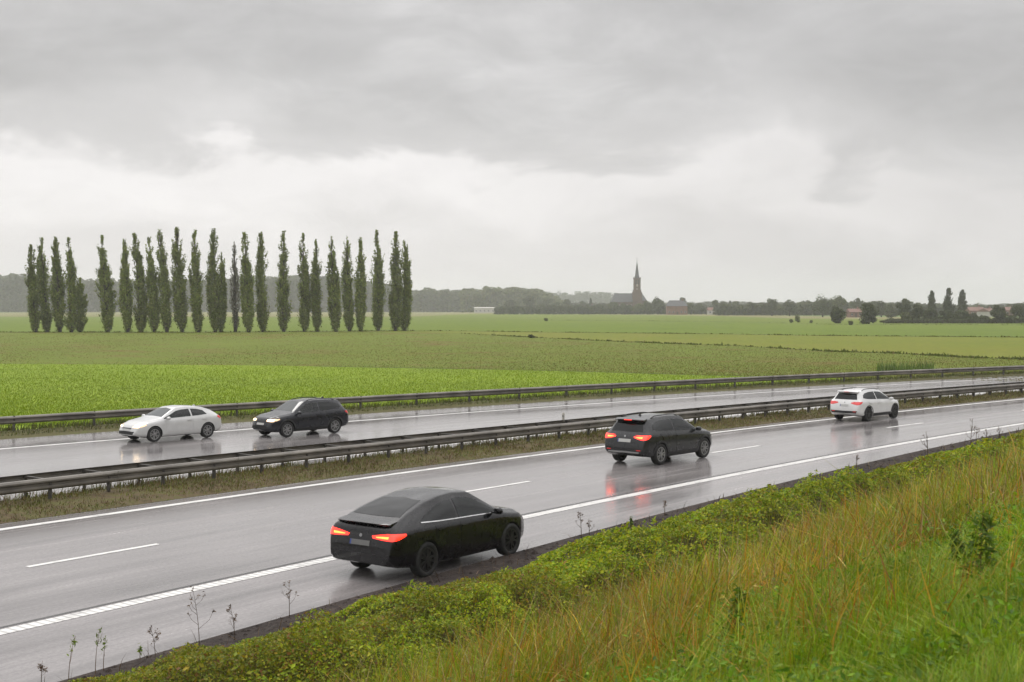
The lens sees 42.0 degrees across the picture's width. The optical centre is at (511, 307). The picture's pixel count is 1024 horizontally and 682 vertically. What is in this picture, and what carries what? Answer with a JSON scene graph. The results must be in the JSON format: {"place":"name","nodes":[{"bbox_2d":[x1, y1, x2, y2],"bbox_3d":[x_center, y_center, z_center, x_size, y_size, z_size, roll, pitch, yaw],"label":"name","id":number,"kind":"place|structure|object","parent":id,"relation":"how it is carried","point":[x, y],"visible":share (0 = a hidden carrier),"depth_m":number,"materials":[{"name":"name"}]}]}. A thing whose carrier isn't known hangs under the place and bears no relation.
{"place":"outdoors","nodes":[
{"label":"outdoors","id":0,"kind":"place"},
{"bbox_2d":[0,362,872,429],"bbox_3d":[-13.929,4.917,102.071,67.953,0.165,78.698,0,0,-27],"label":"young crop","id":1,"kind":"object","parent":0,"point":[154,405],"visible":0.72,"depth_m":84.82,"materials":[{"name":"green plant"}]},
{"bbox_2d":[474,307,494,312],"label":"barn","id":2,"kind":"structure","parent":0,"point":[483,309],"depth_m":1323.00,"materials":[{"name":"white"}]},
{"bbox_2d":[0,312,991,318],"bbox_3d":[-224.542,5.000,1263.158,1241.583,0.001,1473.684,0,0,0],"label":"pale field","id":3,"kind":"structure","parent":0,"point":[117,314],"depth_m":975.68,"materials":[{"name":"green plant"}]},
{"bbox_2d":[0,273,472,311],"bbox_3d":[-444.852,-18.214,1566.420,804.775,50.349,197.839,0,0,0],"label":"distant wood","id":4,"kind":"object","parent":3,"relation":"on","point":[13,291],"visible":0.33,"depth_m":1477.70,"materials":[{"name":"green plant"}]},
{"bbox_2d":[459,286,563,311],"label":"distant wood","id":5,"kind":"object","parent":3,"relation":"on","point":[485,296],"visible":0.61,"depth_m":1417.60,"materials":[{"name":"green plant"}]},
{"bbox_2d":[493,303,712,313],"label":"hedge","id":6,"kind":"object","parent":3,"relation":"on","point":[561,309],"visible":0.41,"depth_m":999.05,"materials":[{"name":"green plant"}]},
{"bbox_2d":[619,303,631,313],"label":"broadleaf tree","id":7,"kind":"object","parent":3,"relation":"on","point":[624,308],"visible":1,"depth_m":988.13,"materials":[{"name":"green plant"}]},
{"bbox_2d":[610,264,646,313],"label":"church","id":8,"kind":"structure","parent":3,"relation":"on","point":[635,296],"depth_m":1080.78,"materials":[{"name":"stone"}]},
{"bbox_2d":[631,303,643,313],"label":"broadleaf tree","id":9,"kind":"object","parent":3,"relation":"on","point":[638,308],"visible":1,"depth_m":982.76,"materials":[{"name":"green plant"}]},
{"bbox_2d":[640,301,654,313],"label":"broadleaf tree","id":10,"kind":"object","parent":3,"relation":"on","point":[649,307],"visible":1,"depth_m":983.35,"materials":[{"name":"green plant"}]},
{"bbox_2d":[652,297,664,313],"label":"broadleaf tree","id":11,"kind":"object","parent":3,"relation":"on","point":[656,301],"visible":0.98,"depth_m":989.21,"materials":[{"name":"green plant"}]},
{"bbox_2d":[687,302,696,313],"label":"broadleaf tree","id":12,"kind":"object","parent":3,"relation":"on","point":[691,308],"visible":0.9,"depth_m":977.53,"materials":[{"name":"green plant"}]},
{"bbox_2d":[765,298,777,315],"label":"broadleaf tree","id":13,"kind":"object","parent":3,"relation":"on","point":[771,305],"visible":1,"depth_m":798.43,"materials":[{"name":"green plant"}]},
{"bbox_2d":[784,299,795,315],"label":"broadleaf tree","id":14,"kind":"object","parent":3,"relation":"on","point":[790,304],"visible":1,"depth_m":798.88,"materials":[{"name":"green plant"}]},
{"bbox_2d":[811,294,834,316],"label":"broadleaf tree","id":15,"kind":"object","parent":3,"relation":"on","point":[825,304],"visible":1,"depth_m":697.85,"materials":[{"name":"green plant"}]},
{"bbox_2d":[874,300,887,316],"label":"broadleaf tree","id":16,"kind":"object","parent":3,"relation":"on","point":[882,306],"visible":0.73,"depth_m":698.51,"materials":[{"name":"green plant"}]},
{"bbox_2d":[885,304,898,317],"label":"broadleaf tree","id":17,"kind":"object","parent":3,"relation":"on","point":[890,312],"visible":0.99,"depth_m":648.96,"materials":[{"name":"green plant"}]},
{"bbox_2d":[927,290,937,312],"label":"poplar tree","id":18,"kind":"object","parent":3,"relation":"on","point":[931,300],"visible":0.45,"depth_m":559.35,"materials":[{"name":"green plant"}]},
{"bbox_2d":[943,288,955,314],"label":"poplar tree","id":19,"kind":"object","parent":3,"relation":"on","point":[947,302],"visible":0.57,"depth_m":559.48,"materials":[{"name":"green plant"}]},
{"bbox_2d":[957,289,968,311],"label":"poplar tree","id":20,"kind":"object","parent":3,"relation":"on","point":[962,304],"visible":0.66,"depth_m":559.42,"materials":[{"name":"green plant"}]},
{"bbox_2d":[0,312,1022,523],"bbox_3d":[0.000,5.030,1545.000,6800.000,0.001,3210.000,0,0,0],"label":"ground","id":21,"kind":"structure","parent":0,"point":[528,452],"depth_m":55.50,"materials":[{"name":"green plant"}]},
{"bbox_2d":[546,291,614,303],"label":"distant wood","id":22,"kind":"object","parent":21,"relation":"on","point":[597,297],"visible":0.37,"depth_m":2450.48,"materials":[{"name":"green plant"}]},
{"bbox_2d":[572,301,1013,306],"bbox_3d":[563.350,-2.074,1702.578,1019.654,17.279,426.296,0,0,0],"label":"distant wood","id":23,"kind":"object","parent":21,"relation":"on","point":[708,303],"visible":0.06,"depth_m":1699.17,"materials":[{"name":"green plant"}]},
{"bbox_2d":[832,295,846,309],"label":"broadleaf tree","id":24,"kind":"object","parent":21,"relation":"on","point":[840,301],"visible":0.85,"depth_m":758.13,"materials":[{"name":"green plant"}]},
{"bbox_2d":[712,298,1023,314],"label":"distant wood","id":25,"kind":"object","parent":21,"relation":"on","point":[721,308],"visible":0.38,"depth_m":859.06,"materials":[{"name":"green plant"}]},
{"bbox_2d":[0,398,1023,681],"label":"road","id":26,"kind":"structure","parent":0,"point":[210,540],"depth_m":29.93,"materials":[{"name":"grey asphalt"}]},
{"bbox_2d":[26,543,158,566],"bbox_3d":[-8.383,4.975,26.850,0.154,0.001,3.100,0,0,37],"label":"lane marking","id":27,"kind":"object","parent":26,"relation":"on","point":[91,555],"visible":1,"depth_m":26.77,"materials":[{"name":"paint"}]},
{"bbox_2d":[330,487,523,576],"bbox_3d":[-1.517,4.247,26.122,2.125,1.461,4.352,0,0,36],"label":"black coupe","id":28,"kind":"object","parent":26,"relation":"on","point":[421,531],"visible":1,"depth_m":24.90,"materials":[{"name":"paint"}]},
{"bbox_2d":[0,399,1020,529],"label":"edge line","id":29,"kind":"object","parent":26,"relation":"on","point":[382,475],"visible":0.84,"depth_m":37.94,"materials":[{"name":"paint"}]},
{"bbox_2d":[0,422,1021,627],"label":"road joint","id":30,"kind":"object","parent":26,"relation":"on","point":[331,554],"visible":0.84,"depth_m":26.04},
{"bbox_2d":[0,423,1023,634],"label":"edge line","id":31,"kind":"object","parent":26,"relation":"on","point":[116,606],"visible":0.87,"depth_m":25.43,"materials":[{"name":"paint"}]},
{"bbox_2d":[605,412,711,464],"bbox_3d":[4.890,4.189,43.750,2.138,1.576,4.245,0,0,40],"label":"grey suv","id":32,"kind":"object","parent":26,"relation":"on","point":[658,438],"visible":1,"depth_m":42.51,"materials":[{"name":"paint"}]},
{"bbox_2d":[830,387,898,420],"bbox_3d":[15.858,4.264,59.719,1.935,1.426,3.841,0,0,44],"label":"white suv","id":33,"kind":"object","parent":26,"relation":"on","point":[866,404],"visible":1,"depth_m":58.64,"materials":[{"name":"paint"}]},
{"bbox_2d":[0,331,1023,380],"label":"stubble field","id":34,"kind":"structure","parent":0,"point":[193,346],"depth_m":148.70,"materials":[{"name":"green plant"}]},
{"bbox_2d":[876,359,936,370],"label":"grass clump","id":35,"kind":"object","parent":34,"relation":"on","point":[893,367],"visible":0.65,"depth_m":102.92,"materials":[{"name":"green plant"}]},
{"bbox_2d":[0,376,1023,499],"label":"road","id":36,"kind":"structure","parent":0,"point":[42,459],"depth_m":54.50,"materials":[{"name":"grey asphalt"}]},
{"bbox_2d":[119,404,221,441],"bbox_3d":[-13.007,4.351,50.729,1.927,1.253,3.788,0,0,43],"label":"white hatchback","id":37,"kind":"object","parent":36,"relation":"on","point":[156,425],"visible":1,"depth_m":50.22,"materials":[{"name":"silver metal"}]},
{"bbox_2d":[252,396,348,436],"bbox_3d":[-8.341,4.264,52.551,1.935,1.426,3.849,0,0,44],"label":"dark suv","id":38,"kind":"object","parent":36,"relation":"on","point":[288,418],"visible":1,"depth_m":52.05,"materials":[{"name":"black paint"}]},
{"bbox_2d":[0,377,1014,447],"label":"road joint","id":39,"kind":"object","parent":36,"relation":"on","point":[481,410],"visible":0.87,"depth_m":65.15,"materials":[{"name":"grey asphalt"}]},
{"bbox_2d":[2,390,1017,495],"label":"edge line","id":40,"kind":"object","parent":36,"relation":"on","point":[421,447],"visible":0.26,"depth_m":46.44,"materials":[{"name":"paint"}]},
{"bbox_2d":[2,377,1023,448],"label":"edge line","id":41,"kind":"object","parent":36,"relation":"on","point":[482,411],"visible":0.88,"depth_m":64.51,"materials":[{"name":"paint"}]},
{"bbox_2d":[0,317,1023,336],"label":"green field","id":42,"kind":"structure","parent":0,"point":[15,324],"depth_m":336.14,"materials":[{"name":"green plant"}]},
{"bbox_2d":[24,244,42,331],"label":"poplar tree","id":43,"kind":"object","parent":42,"relation":"on","point":[34,313],"visible":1,"depth_m":269.76,"materials":[{"name":"green plant"}]},
{"bbox_2d":[36,237,52,331],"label":"poplar tree","id":44,"kind":"object","parent":42,"relation":"on","point":[47,314],"visible":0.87,"depth_m":273.57,"materials":[{"name":"green plant"}]},
{"bbox_2d":[46,236,67,331],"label":"poplar tree","id":45,"kind":"object","parent":42,"relation":"on","point":[57,293],"visible":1,"depth_m":269.95,"materials":[{"name":"green plant"}]},
{"bbox_2d":[62,237,78,331],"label":"poplar tree","id":46,"kind":"object","parent":42,"relation":"on","point":[71,321],"visible":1,"depth_m":269.98,"materials":[{"name":"green plant"}]},
{"bbox_2d":[76,277,88,331],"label":"poplar tree","id":47,"kind":"object","parent":42,"relation":"on","point":[82,320],"visible":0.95,"depth_m":273.32,"materials":[{"name":"green plant"}]},
{"bbox_2d":[94,235,117,331],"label":"poplar tree","id":48,"kind":"object","parent":42,"relation":"on","point":[105,284],"visible":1,"depth_m":269.99,"materials":[{"name":"green plant"}]},
{"bbox_2d":[116,238,135,331],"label":"poplar tree","id":49,"kind":"object","parent":42,"relation":"on","point":[125,299],"visible":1,"depth_m":269.69,"materials":[{"name":"green plant"}]},
{"bbox_2d":[130,233,148,331],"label":"poplar tree","id":50,"kind":"object","parent":42,"relation":"on","point":[140,319],"visible":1,"depth_m":269.82,"materials":[{"name":"green plant"}]},
{"bbox_2d":[143,236,161,331],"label":"poplar tree","id":51,"kind":"object","parent":42,"relation":"on","point":[153,309],"visible":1,"depth_m":269.60,"materials":[{"name":"green plant"}]},
{"bbox_2d":[155,229,172,331],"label":"poplar tree","id":52,"kind":"object","parent":42,"relation":"on","point":[165,296],"visible":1,"depth_m":269.70,"materials":[{"name":"green plant"}]},
{"bbox_2d":[170,227,189,331],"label":"poplar tree","id":53,"kind":"object","parent":42,"relation":"on","point":[179,300],"visible":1,"depth_m":269.62,"materials":[{"name":"green plant"}]},
{"bbox_2d":[187,229,204,331],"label":"poplar tree","id":54,"kind":"object","parent":42,"relation":"on","point":[195,282],"visible":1,"depth_m":269.54,"materials":[{"name":"green plant"}]},
{"bbox_2d":[204,228,224,331],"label":"poplar tree","id":55,"kind":"object","parent":42,"relation":"on","point":[214,299],"visible":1,"depth_m":269.59,"materials":[{"name":"green plant"}]},
{"bbox_2d":[218,253,227,331],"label":"poplar tree","id":56,"kind":"object","parent":42,"relation":"on","point":[223,309],"visible":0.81,"depth_m":273.62,"materials":[{"name":"green plant"}]},
{"bbox_2d":[229,242,240,331],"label":"poplar tree","id":57,"kind":"object","parent":42,"relation":"on","point":[235,298],"visible":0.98,"depth_m":273.82,"materials":[{"name":"green plant"}]},
{"bbox_2d":[239,232,256,331],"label":"poplar tree","id":58,"kind":"object","parent":42,"relation":"on","point":[247,291],"visible":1,"depth_m":269.74,"materials":[{"name":"green plant"}]},
{"bbox_2d":[254,231,271,331],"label":"poplar tree","id":59,"kind":"object","parent":42,"relation":"on","point":[262,319],"visible":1,"depth_m":273.36,"materials":[{"name":"green plant"}]},
{"bbox_2d":[274,231,293,331],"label":"poplar tree","id":60,"kind":"object","parent":42,"relation":"on","point":[282,283],"visible":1,"depth_m":277.53,"materials":[{"name":"green plant"}]},
{"bbox_2d":[296,232,311,331],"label":"poplar tree","id":61,"kind":"object","parent":42,"relation":"on","point":[304,309],"visible":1,"depth_m":277.28,"materials":[{"name":"green plant"}]},
{"bbox_2d":[309,239,322,331],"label":"poplar tree","id":62,"kind":"object","parent":42,"relation":"on","point":[315,301],"visible":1,"depth_m":277.25,"materials":[{"name":"green plant"}]},
{"bbox_2d":[325,236,341,331],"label":"poplar tree","id":63,"kind":"object","parent":42,"relation":"on","point":[334,288],"visible":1,"depth_m":277.43,"materials":[{"name":"green plant"}]},
{"bbox_2d":[340,237,354,330],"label":"poplar tree","id":64,"kind":"object","parent":42,"relation":"on","point":[348,302],"visible":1,"depth_m":281.35,"materials":[{"name":"green plant"}]},
{"bbox_2d":[353,237,367,330],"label":"poplar tree","id":65,"kind":"object","parent":42,"relation":"on","point":[360,306],"visible":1,"depth_m":281.24,"materials":[{"name":"green plant"}]},
{"bbox_2d":[368,230,385,330],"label":"poplar tree","id":66,"kind":"object","parent":42,"relation":"on","point":[378,276],"visible":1,"depth_m":289.33,"materials":[{"name":"green plant"}]},
{"bbox_2d":[386,231,403,330],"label":"poplar tree","id":67,"kind":"object","parent":42,"relation":"on","point":[395,307],"visible":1,"depth_m":285.15,"materials":[{"name":"green plant"}]},
{"bbox_2d":[399,240,413,330],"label":"poplar tree","id":68,"kind":"object","parent":42,"relation":"on","point":[407,296],"visible":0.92,"depth_m":289.24,"materials":[{"name":"green plant"}]},
{"bbox_2d":[0,320,1023,359],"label":"ditch weeds","id":69,"kind":"object","parent":42,"relation":"on","point":[929,354],"visible":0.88,"depth_m":195.72,"materials":[{"name":"green plant"}]},
{"bbox_2d":[0,331,1023,357],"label":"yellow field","id":70,"kind":"structure","parent":0,"point":[996,347],"depth_m":203.05,"materials":[{"name":"plant"}]},
{"bbox_2d":[0,390,1023,523],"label":"median ground","id":71,"kind":"structure","parent":0,"point":[113,494],"depth_m":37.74,"materials":[{"name":"green plant"}]},
{"bbox_2d":[0,382,1023,498],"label":"guard rail","id":72,"kind":"object","parent":71,"relation":"on","point":[50,481],"visible":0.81,"depth_m":42.67,"materials":[{"name":"grey metal"}]},
{"bbox_2d":[0,373,1023,439],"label":"verge ground","id":73,"kind":"structure","parent":0,"point":[230,419],"depth_m":69.20,"materials":[{"name":"green plant"}]},
{"bbox_2d":[0,365,1023,430],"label":"guard rail","id":74,"kind":"object","parent":73,"relation":"on","point":[93,415],"visible":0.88,"depth_m":69.97,"materials":[{"name":"grey metal"}]},
{"bbox_2d":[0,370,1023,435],"bbox_3d":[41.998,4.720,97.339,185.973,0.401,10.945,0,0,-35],"label":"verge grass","id":75,"kind":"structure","parent":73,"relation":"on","point":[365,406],"depth_m":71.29,"materials":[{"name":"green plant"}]},
{"bbox_2d":[0,0,1023,304],"label":"sky","id":76,"kind":"structure","parent":0,"point":[756,151],"materials":[{"name":"grey"}]},
{"bbox_2d":[59,429,1023,681],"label":"bank ground","id":77,"kind":"structure","parent":0,"point":[474,568],"depth_m":24.83,"materials":[{"name":"soil"}]},
{"bbox_2d":[187,586,215,645],"bbox_3d":[-4.505,4.492,19.377,0.462,0.899,0.187,0,0,1],"label":"weed","id":78,"kind":"object","parent":77,"relation":"on","point":[196,610],"visible":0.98,"depth_m":19.40,"materials":[{"name":"brown plant"}]},
{"bbox_2d":[44,428,1018,681],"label":"dead stalks","id":79,"kind":"object","parent":77,"relation":"on","point":[550,553],"visible":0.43,"depth_m":25.79,"materials":[{"name":"brown plant"}]},
{"bbox_2d":[68,430,1023,681],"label":"ground cover","id":80,"kind":"object","parent":77,"relation":"on","point":[289,637],"depth_m":20.40,"materials":[{"name":"green plant"}]},
{"bbox_2d":[81,431,1014,679],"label":"soil clods","id":81,"kind":"object","parent":77,"relation":"on","point":[492,558],"visible":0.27,"depth_m":24.51,"materials":[{"name":"brown soil"}]},
{"bbox_2d":[199,480,1023,681],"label":"grass","id":82,"kind":"structure","parent":77,"relation":"on","point":[929,599],"depth_m":8.95,"materials":[{"name":"green plant"}]},
{"bbox_2d":[230,422,1023,681],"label":"grass","id":83,"kind":"structure","parent":77,"relation":"on","point":[916,497],"depth_m":15.24,"materials":[{"name":"green plant"}]},
{"bbox_2d":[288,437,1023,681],"bbox_3d":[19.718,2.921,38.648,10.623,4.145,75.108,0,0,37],"label":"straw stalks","id":84,"kind":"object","parent":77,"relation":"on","point":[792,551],"visible":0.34,"depth_m":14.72,"materials":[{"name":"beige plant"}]},
{"bbox_2d":[317,464,1023,681],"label":"undergrowth","id":85,"kind":"object","parent":77,"relation":"on","point":[888,665],"visible":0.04,"depth_m":8.62,"materials":[{"name":"green plant"}]},
{"bbox_2d":[420,464,1023,681],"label":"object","id":86,"kind":"object","parent":77,"relation":"on","point":[956,641],"visible":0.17,"depth_m":8.11,"materials":[{"name":"green plant"}]},
{"bbox_2d":[717,584,749,646],"bbox_3d":[1.683,2.379,10.095,0.255,0.566,0.269,0,0,-39],"label":"weed","id":87,"kind":"object","parent":77,"relation":"on","point":[737,589],"visible":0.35,"depth_m":10.07,"materials":[{"name":"green plant"}]},
{"bbox_2d":[946,528,968,565],"bbox_3d":[3.578,1.976,10.644,0.223,0.439,0.207,0,0,-13],"label":"weed","id":88,"kind":"object","parent":77,"relation":"on","point":[955,531],"visible":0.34,"depth_m":10.63,"materials":[{"name":"green plant"}]},
{"bbox_2d":[957,505,999,583],"bbox_3d":[3.202,1.686,9.129,0.321,0.672,0.276,0,0,-17],"label":"weed","id":89,"kind":"object","parent":77,"relation":"on","point":[988,523],"visible":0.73,"depth_m":9.10,"materials":[{"name":"green plant"}]},
{"bbox_2d":[608,302,618,310],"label":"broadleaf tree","id":90,"kind":"object","parent":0,"point":[613,305],"visible":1,"depth_m":997.08,"materials":[{"name":"green plant"}]},
{"bbox_2d":[206,314,1023,324],"bbox_3d":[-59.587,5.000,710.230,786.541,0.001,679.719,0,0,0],"label":"field","id":91,"kind":"structure","parent":0,"point":[634,318],"depth_m":615.41,"materials":[{"name":"green plant"}]},
{"bbox_2d":[829,305,846,322],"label":"broadleaf tree","id":92,"kind":"object","parent":91,"relation":"on","point":[837,315],"visible":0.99,"depth_m":423.95,"materials":[{"name":"green plant"}]},
{"bbox_2d":[859,302,879,323],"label":"broadleaf tree","id":93,"kind":"object","parent":91,"relation":"on","point":[868,312],"visible":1,"depth_m":409.33,"materials":[{"name":"green plant"}]},
{"bbox_2d":[895,298,911,314],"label":"broadleaf tree","id":94,"kind":"object","parent":91,"relation":"on","point":[904,306],"visible":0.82,"depth_m":518.46,"materials":[{"name":"green plant"}]},
{"bbox_2d":[899,312,911,322],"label":"broadleaf tree","id":95,"kind":"object","parent":91,"relation":"on","point":[904,315],"visible":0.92,"depth_m":424.01,"materials":[{"name":"green plant"}]},
{"bbox_2d":[910,304,924,322],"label":"broadleaf tree","id":96,"kind":"object","parent":91,"relation":"on","point":[917,311],"visible":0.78,"depth_m":429.07,"materials":[{"name":"green plant"}]},
{"bbox_2d":[921,308,939,319],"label":"broadleaf tree","id":97,"kind":"object","parent":91,"relation":"on","point":[932,313],"visible":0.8,"depth_m":433.94,"materials":[{"name":"green plant"}]},
{"bbox_2d":[938,309,953,319],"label":"broadleaf tree","id":98,"kind":"object","parent":91,"relation":"on","point":[946,314],"visible":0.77,"depth_m":433.75,"materials":[{"name":"green plant"}]},
{"bbox_2d":[879,317,1023,322],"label":"hedge","id":99,"kind":"object","parent":91,"relation":"on","point":[1022,318],"visible":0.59,"depth_m":424.41,"materials":[{"name":"green plant"}]},
{"bbox_2d":[880,320,1023,323],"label":"field fence","id":100,"kind":"object","parent":91,"relation":"on","point":[949,320],"visible":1,"depth_m":417.98,"materials":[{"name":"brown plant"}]},
{"bbox_2d":[954,310,969,319],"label":"broadleaf tree","id":101,"kind":"object","parent":91,"relation":"on","point":[959,314],"visible":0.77,"depth_m":433.86,"materials":[{"name":"green plant"}]},
{"bbox_2d":[989,305,1007,322],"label":"broadleaf tree","id":102,"kind":"object","parent":91,"relation":"on","point":[997,312],"visible":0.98,"depth_m":423.85,"materials":[{"name":"green plant"}]},
{"bbox_2d":[1010,302,1023,317],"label":"broadleaf tree","id":103,"kind":"object","parent":91,"relation":"on","point":[1017,311],"visible":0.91,"depth_m":478.89,"materials":[{"name":"green plant"}]},
{"bbox_2d":[308,331,939,336],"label":"ditch","id":104,"kind":"object","parent":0,"point":[664,333],"visible":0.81,"depth_m":257.45,"materials":[{"name":"green plant"}]},
{"bbox_2d":[666,299,687,314],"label":"house","id":105,"kind":"structure","parent":0,"point":[676,307],"depth_m":960.50,"materials":[{"name":"red brick"}]},
{"bbox_2d":[845,307,861,316],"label":"house","id":106,"kind":"structure","parent":0,"point":[852,312],"depth_m":686.28,"materials":[{"name":"red brick"}]},
{"bbox_2d":[965,305,982,314],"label":"house","id":107,"kind":"structure","parent":0,"point":[972,309],"depth_m":756.89,"materials":[{"name":"red brick"}]},
{"bbox_2d":[976,307,991,316],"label":"house","id":108,"kind":"structure","parent":0,"point":[984,311],"depth_m":738.16,"materials":[{"name":"white tile"}]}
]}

